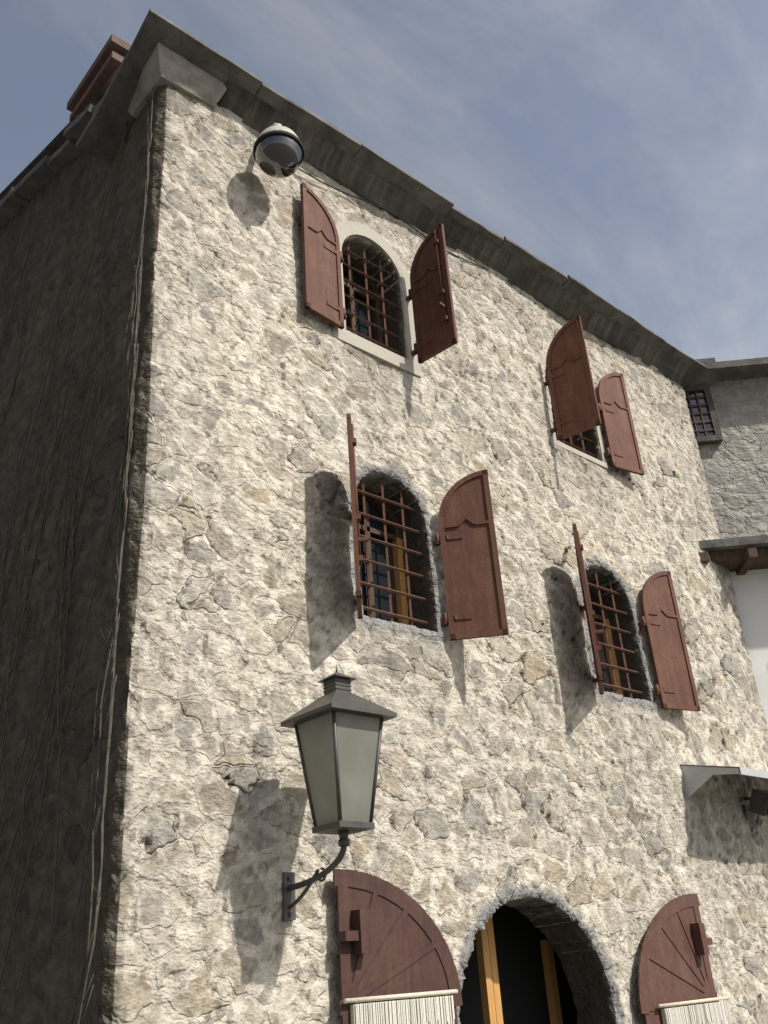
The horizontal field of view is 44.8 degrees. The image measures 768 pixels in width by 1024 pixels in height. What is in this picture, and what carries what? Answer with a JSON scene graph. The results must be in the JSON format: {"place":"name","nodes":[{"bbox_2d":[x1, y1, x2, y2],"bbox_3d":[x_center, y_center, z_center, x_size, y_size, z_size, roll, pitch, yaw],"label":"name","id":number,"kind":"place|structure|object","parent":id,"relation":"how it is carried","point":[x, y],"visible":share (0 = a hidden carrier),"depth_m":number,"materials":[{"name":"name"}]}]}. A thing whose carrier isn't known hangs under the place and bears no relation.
{"place":"outdoors","nodes":[
{"label":"outdoors","id":0,"kind":"place"},
{"bbox_2d":[0,0,767,361],"label":"sky","id":1,"kind":"structure","parent":0,"point":[622,144],"materials":[{"name":"blue"}]},
{"bbox_2d":[459,905,577,1023],"bbox_3d":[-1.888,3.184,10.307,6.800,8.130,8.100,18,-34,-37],"label":"door opening","id":2,"kind":"object","parent":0,"point":[518,936],"depth_m":6.89,"materials":[{"name":"black"}]},
{"bbox_2d":[698,377,767,726],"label":"neighbour house","id":3,"kind":"structure","parent":0,"point":[735,463],"depth_m":10.82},
{"bbox_2d":[683,384,722,444],"bbox_3d":[3.719,-1.155,11.246,0.540,0.790,0.140,-5,-27,2],"label":"neighbour window","id":4,"kind":"structure","parent":3,"relation":"in","point":[703,417],"depth_m":11.19,"materials":[{"name":"brown metal"}]},
{"bbox_2d":[695,357,767,381],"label":"roof","id":5,"kind":"structure","parent":3,"relation":"on","point":[740,369],"depth_m":11.26,"materials":[{"name":"grey stone"}]},
{"bbox_2d":[699,546,767,574],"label":"eave timber","id":6,"kind":"object","parent":3,"relation":"attached to","point":[742,561],"visible":0.19,"depth_m":9.84,"materials":[{"name":"wood"}]},
{"bbox_2d":[699,535,767,550],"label":"neighbour eave slabs","id":7,"kind":"structure","parent":6,"relation":"on","point":[735,543],"depth_m":9.79,"materials":[{"name":"grey stone"}]},
{"label":"ground cobbles","id":8,"kind":"object","parent":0,"visible":0},
{"bbox_2d":[0,85,767,1023],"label":"tower house walls","id":9,"kind":"structure","parent":8,"relation":"on","point":[530,773],"depth_m":6.42,"materials":[{"name":"beige stone"}]},
{"bbox_2d":[0,87,153,1023],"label":"dry creeper stems","id":10,"kind":"object","parent":9,"relation":"attached to","point":[124,491],"visible":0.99,"depth_m":5.81,"materials":[{"name":"brown plant"}]},
{"bbox_2d":[128,42,226,117],"bbox_3d":[-1.629,-3.196,7.184,0.597,0.270,0.600,18,-34,-37],"label":"corner stone","id":11,"kind":"object","parent":9,"relation":"on","point":[165,65],"visible":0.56,"depth_m":6.99,"materials":[{"name":"grey stone"}]},
{"bbox_2d":[300,182,346,329],"bbox_3d":[-0.492,-1.993,7.307,0.097,1.240,0.446,-25,-33,36],"label":"shutter","id":12,"kind":"object","parent":9,"relation":"attached to","point":[322,255],"visible":1,"depth_m":7.23,"materials":[{"name":"brown wood"}]},
{"bbox_2d":[281,665,396,920],"bbox_3d":[-0.316,1.472,5.000,0.450,1.270,0.727,18,-34,-37],"label":"street lantern","id":13,"kind":"object","parent":9,"relation":"attached to","point":[338,726],"visible":1,"depth_m":4.87,"materials":[{"name":"metal"}]},
{"bbox_2d":[346,413,368,618],"bbox_3d":[-0.184,0.035,6.210,0.108,1.320,0.508,-1,-27,-7],"label":"shutter","id":14,"kind":"object","parent":9,"relation":"attached to","point":[355,516],"visible":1,"depth_m":5.98,"materials":[{"name":"brown wood"}]},
{"bbox_2d":[0,9,718,388],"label":"stone roof slabs","id":15,"kind":"structure","parent":9,"relation":"on","point":[96,127],"depth_m":7.84,"materials":[{"name":"grey stone"}]},
{"bbox_2d":[67,34,129,121],"bbox_3d":[-2.406,-3.478,8.686,0.840,1.255,0.940,18,-34,-37],"label":"chimney","id":16,"kind":"object","parent":15,"relation":"on","point":[96,80],"visible":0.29,"depth_m":8.57,"materials":[{"name":"brick"}]},
{"bbox_2d":[342,254,383,347],"bbox_3d":[-0.280,-1.729,7.877,0.760,1.185,0.060,18,-34,-37],"label":"window","id":17,"kind":"structure","parent":9,"relation":"attached to","point":[360,310],"depth_m":8.03,"materials":[{"name":"black glass"}]},
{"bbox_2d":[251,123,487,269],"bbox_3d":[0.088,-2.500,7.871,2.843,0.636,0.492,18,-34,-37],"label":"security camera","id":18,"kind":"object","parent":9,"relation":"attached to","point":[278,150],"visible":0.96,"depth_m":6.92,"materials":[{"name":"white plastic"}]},
{"bbox_2d":[331,221,421,377],"bbox_3d":[-0.187,-1.773,7.780,0.920,1.367,0.322,18,-34,-37],"label":"surround","id":19,"kind":"object","parent":9,"relation":"attached to","point":[410,364],"visible":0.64,"depth_m":7.73,"materials":[{"name":"white stone"}]},
{"bbox_2d":[342,241,401,354],"bbox_3d":[-0.132,-1.798,7.723,0.720,1.160,0.041,18,-34,-37],"label":"grille","id":20,"kind":"object","parent":19,"relation":"attached to","point":[367,304],"visible":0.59,"depth_m":7.71,"materials":[{"name":"metal"}]},
{"bbox_2d":[357,486,408,624],"bbox_3d":[-0.122,0.345,6.839,0.800,1.275,0.060,18,-34,-37],"label":"window","id":21,"kind":"structure","parent":9,"relation":"attached to","point":[378,573],"depth_m":6.96,"materials":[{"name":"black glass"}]},
{"bbox_2d":[357,477,429,624],"bbox_3d":[0.026,0.272,6.687,0.760,1.240,0.041,18,-34,-37],"label":"grille","id":22,"kind":"object","parent":9,"relation":"attached to","point":[387,566],"visible":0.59,"depth_m":6.67,"materials":[{"name":"metal"}]},
{"bbox_2d":[333,869,462,1023],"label":"door leaf","id":23,"kind":"object","parent":9,"relation":"attached to","point":[391,940],"visible":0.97,"depth_m":5.24,"materials":[{"name":"wood"}]},
{"bbox_2d":[343,989,457,1023],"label":"kilim","id":24,"kind":"object","parent":23,"relation":"attached to","point":[435,1010],"visible":1,"depth_m":5.08,"materials":[{"name":"fabric"}]},
{"bbox_2d":[406,223,457,363],"bbox_3d":[0.349,-1.817,7.776,0.110,1.240,0.492,18,-34,-37],"label":"shutter","id":25,"kind":"object","parent":9,"relation":"attached to","point":[430,294],"visible":1,"depth_m":7.71,"materials":[{"name":"brown wood"}]},
{"bbox_2d":[216,79,690,386],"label":"cornice","id":26,"kind":"structure","parent":9,"relation":"attached to","point":[321,154],"depth_m":8.63,"materials":[{"name":"stone"}]},
{"bbox_2d":[433,469,508,640],"bbox_3d":[0.584,0.298,6.842,0.507,1.320,0.081,-9,-27,10],"label":"shutter","id":27,"kind":"object","parent":9,"relation":"attached to","point":[467,542],"visible":0.99,"depth_m":6.79,"materials":[{"name":"brown wood"}]},
{"bbox_2d":[544,315,601,440],"bbox_3d":[1.731,-1.246,8.821,0.525,1.220,0.101,-21,-31,30],"label":"shutter","id":28,"kind":"object","parent":9,"relation":"attached to","point":[569,380],"visible":0.99,"depth_m":8.73,"materials":[{"name":"brown wood"}]},
{"bbox_2d":[541,351,607,468],"bbox_3d":[1.743,-1.013,9.269,0.840,1.214,0.322,18,-34,-37],"label":"surround","id":29,"kind":"object","parent":9,"relation":"attached to","point":[603,463],"visible":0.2,"depth_m":9.02,"materials":[{"name":"white stone"}]},
{"bbox_2d":[545,373,575,448],"bbox_3d":[1.650,-0.966,9.365,0.820,1.180,0.060,18,-34,-37],"label":"window grille","id":30,"kind":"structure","parent":29,"relation":"attached to","point":[573,440],"depth_m":9.46,"materials":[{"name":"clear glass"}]},
{"bbox_2d":[545,367,595,456],"bbox_3d":[1.798,-1.041,9.213,0.780,1.140,0.041,18,-34,-37],"label":"grille","id":31,"kind":"object","parent":29,"relation":"attached to","point":[583,449],"visible":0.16,"depth_m":9.12,"materials":[{"name":"metal"}]},
{"bbox_2d":[572,523,603,694],"bbox_3d":[1.687,0.803,7.668,0.110,1.340,0.520,-6,-27,3],"label":"shutter","id":32,"kind":"object","parent":9,"relation":"attached to","point":[590,616],"visible":1,"depth_m":7.53,"materials":[{"name":"brown wood"}]},
{"bbox_2d":[587,580,623,696],"bbox_3d":[1.810,1.124,8.319,0.840,1.305,0.060,18,-34,-37],"label":"window","id":33,"kind":"structure","parent":9,"relation":"attached to","point":[607,673],"depth_m":8.48,"materials":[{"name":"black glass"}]},
{"bbox_2d":[588,569,642,698],"bbox_3d":[1.957,1.046,8.168,0.800,1.260,0.041,18,-34,-37],"label":"grille","id":34,"kind":"object","parent":9,"relation":"attached to","point":[609,646],"visible":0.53,"depth_m":8.19,"materials":[{"name":"metal"}]},
{"bbox_2d":[597,373,644,475],"bbox_3d":[2.355,-0.955,9.487,0.485,1.220,0.097,7,-29,-21],"label":"shutter","id":35,"kind":"object","parent":9,"relation":"attached to","point":[623,451],"visible":0.97,"depth_m":9.45,"materials":[{"name":"brown wood"}]},
{"bbox_2d":[638,571,700,711],"bbox_3d":[2.528,1.135,8.450,0.498,1.340,0.096,7,-29,-21],"label":"shutter","id":36,"kind":"object","parent":9,"relation":"attached to","point":[675,686],"visible":1,"depth_m":8.40,"materials":[{"name":"brown wood"}]},
{"bbox_2d":[637,893,718,1023],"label":"door leaf","id":37,"kind":"object","parent":9,"relation":"attached to","point":[674,964],"visible":0.98,"depth_m":6.86,"materials":[{"name":"wood"}]},
{"bbox_2d":[657,996,732,1023],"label":"kilim","id":38,"kind":"object","parent":37,"relation":"attached to","point":[714,1013],"visible":1,"depth_m":6.72,"materials":[{"name":"fabric"}]},
{"bbox_2d":[679,759,767,816],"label":"metal canopy","id":39,"kind":"object","parent":9,"relation":"attached to","point":[696,778],"visible":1,"depth_m":7.83,"materials":[{"name":"grey metal"}]},
{"bbox_2d":[475,918,562,1023],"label":"door frame","id":40,"kind":"object","parent":8,"relation":"on","point":[489,980],"visible":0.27,"depth_m":6.34,"materials":[{"name":"brown wood"}]}
]}

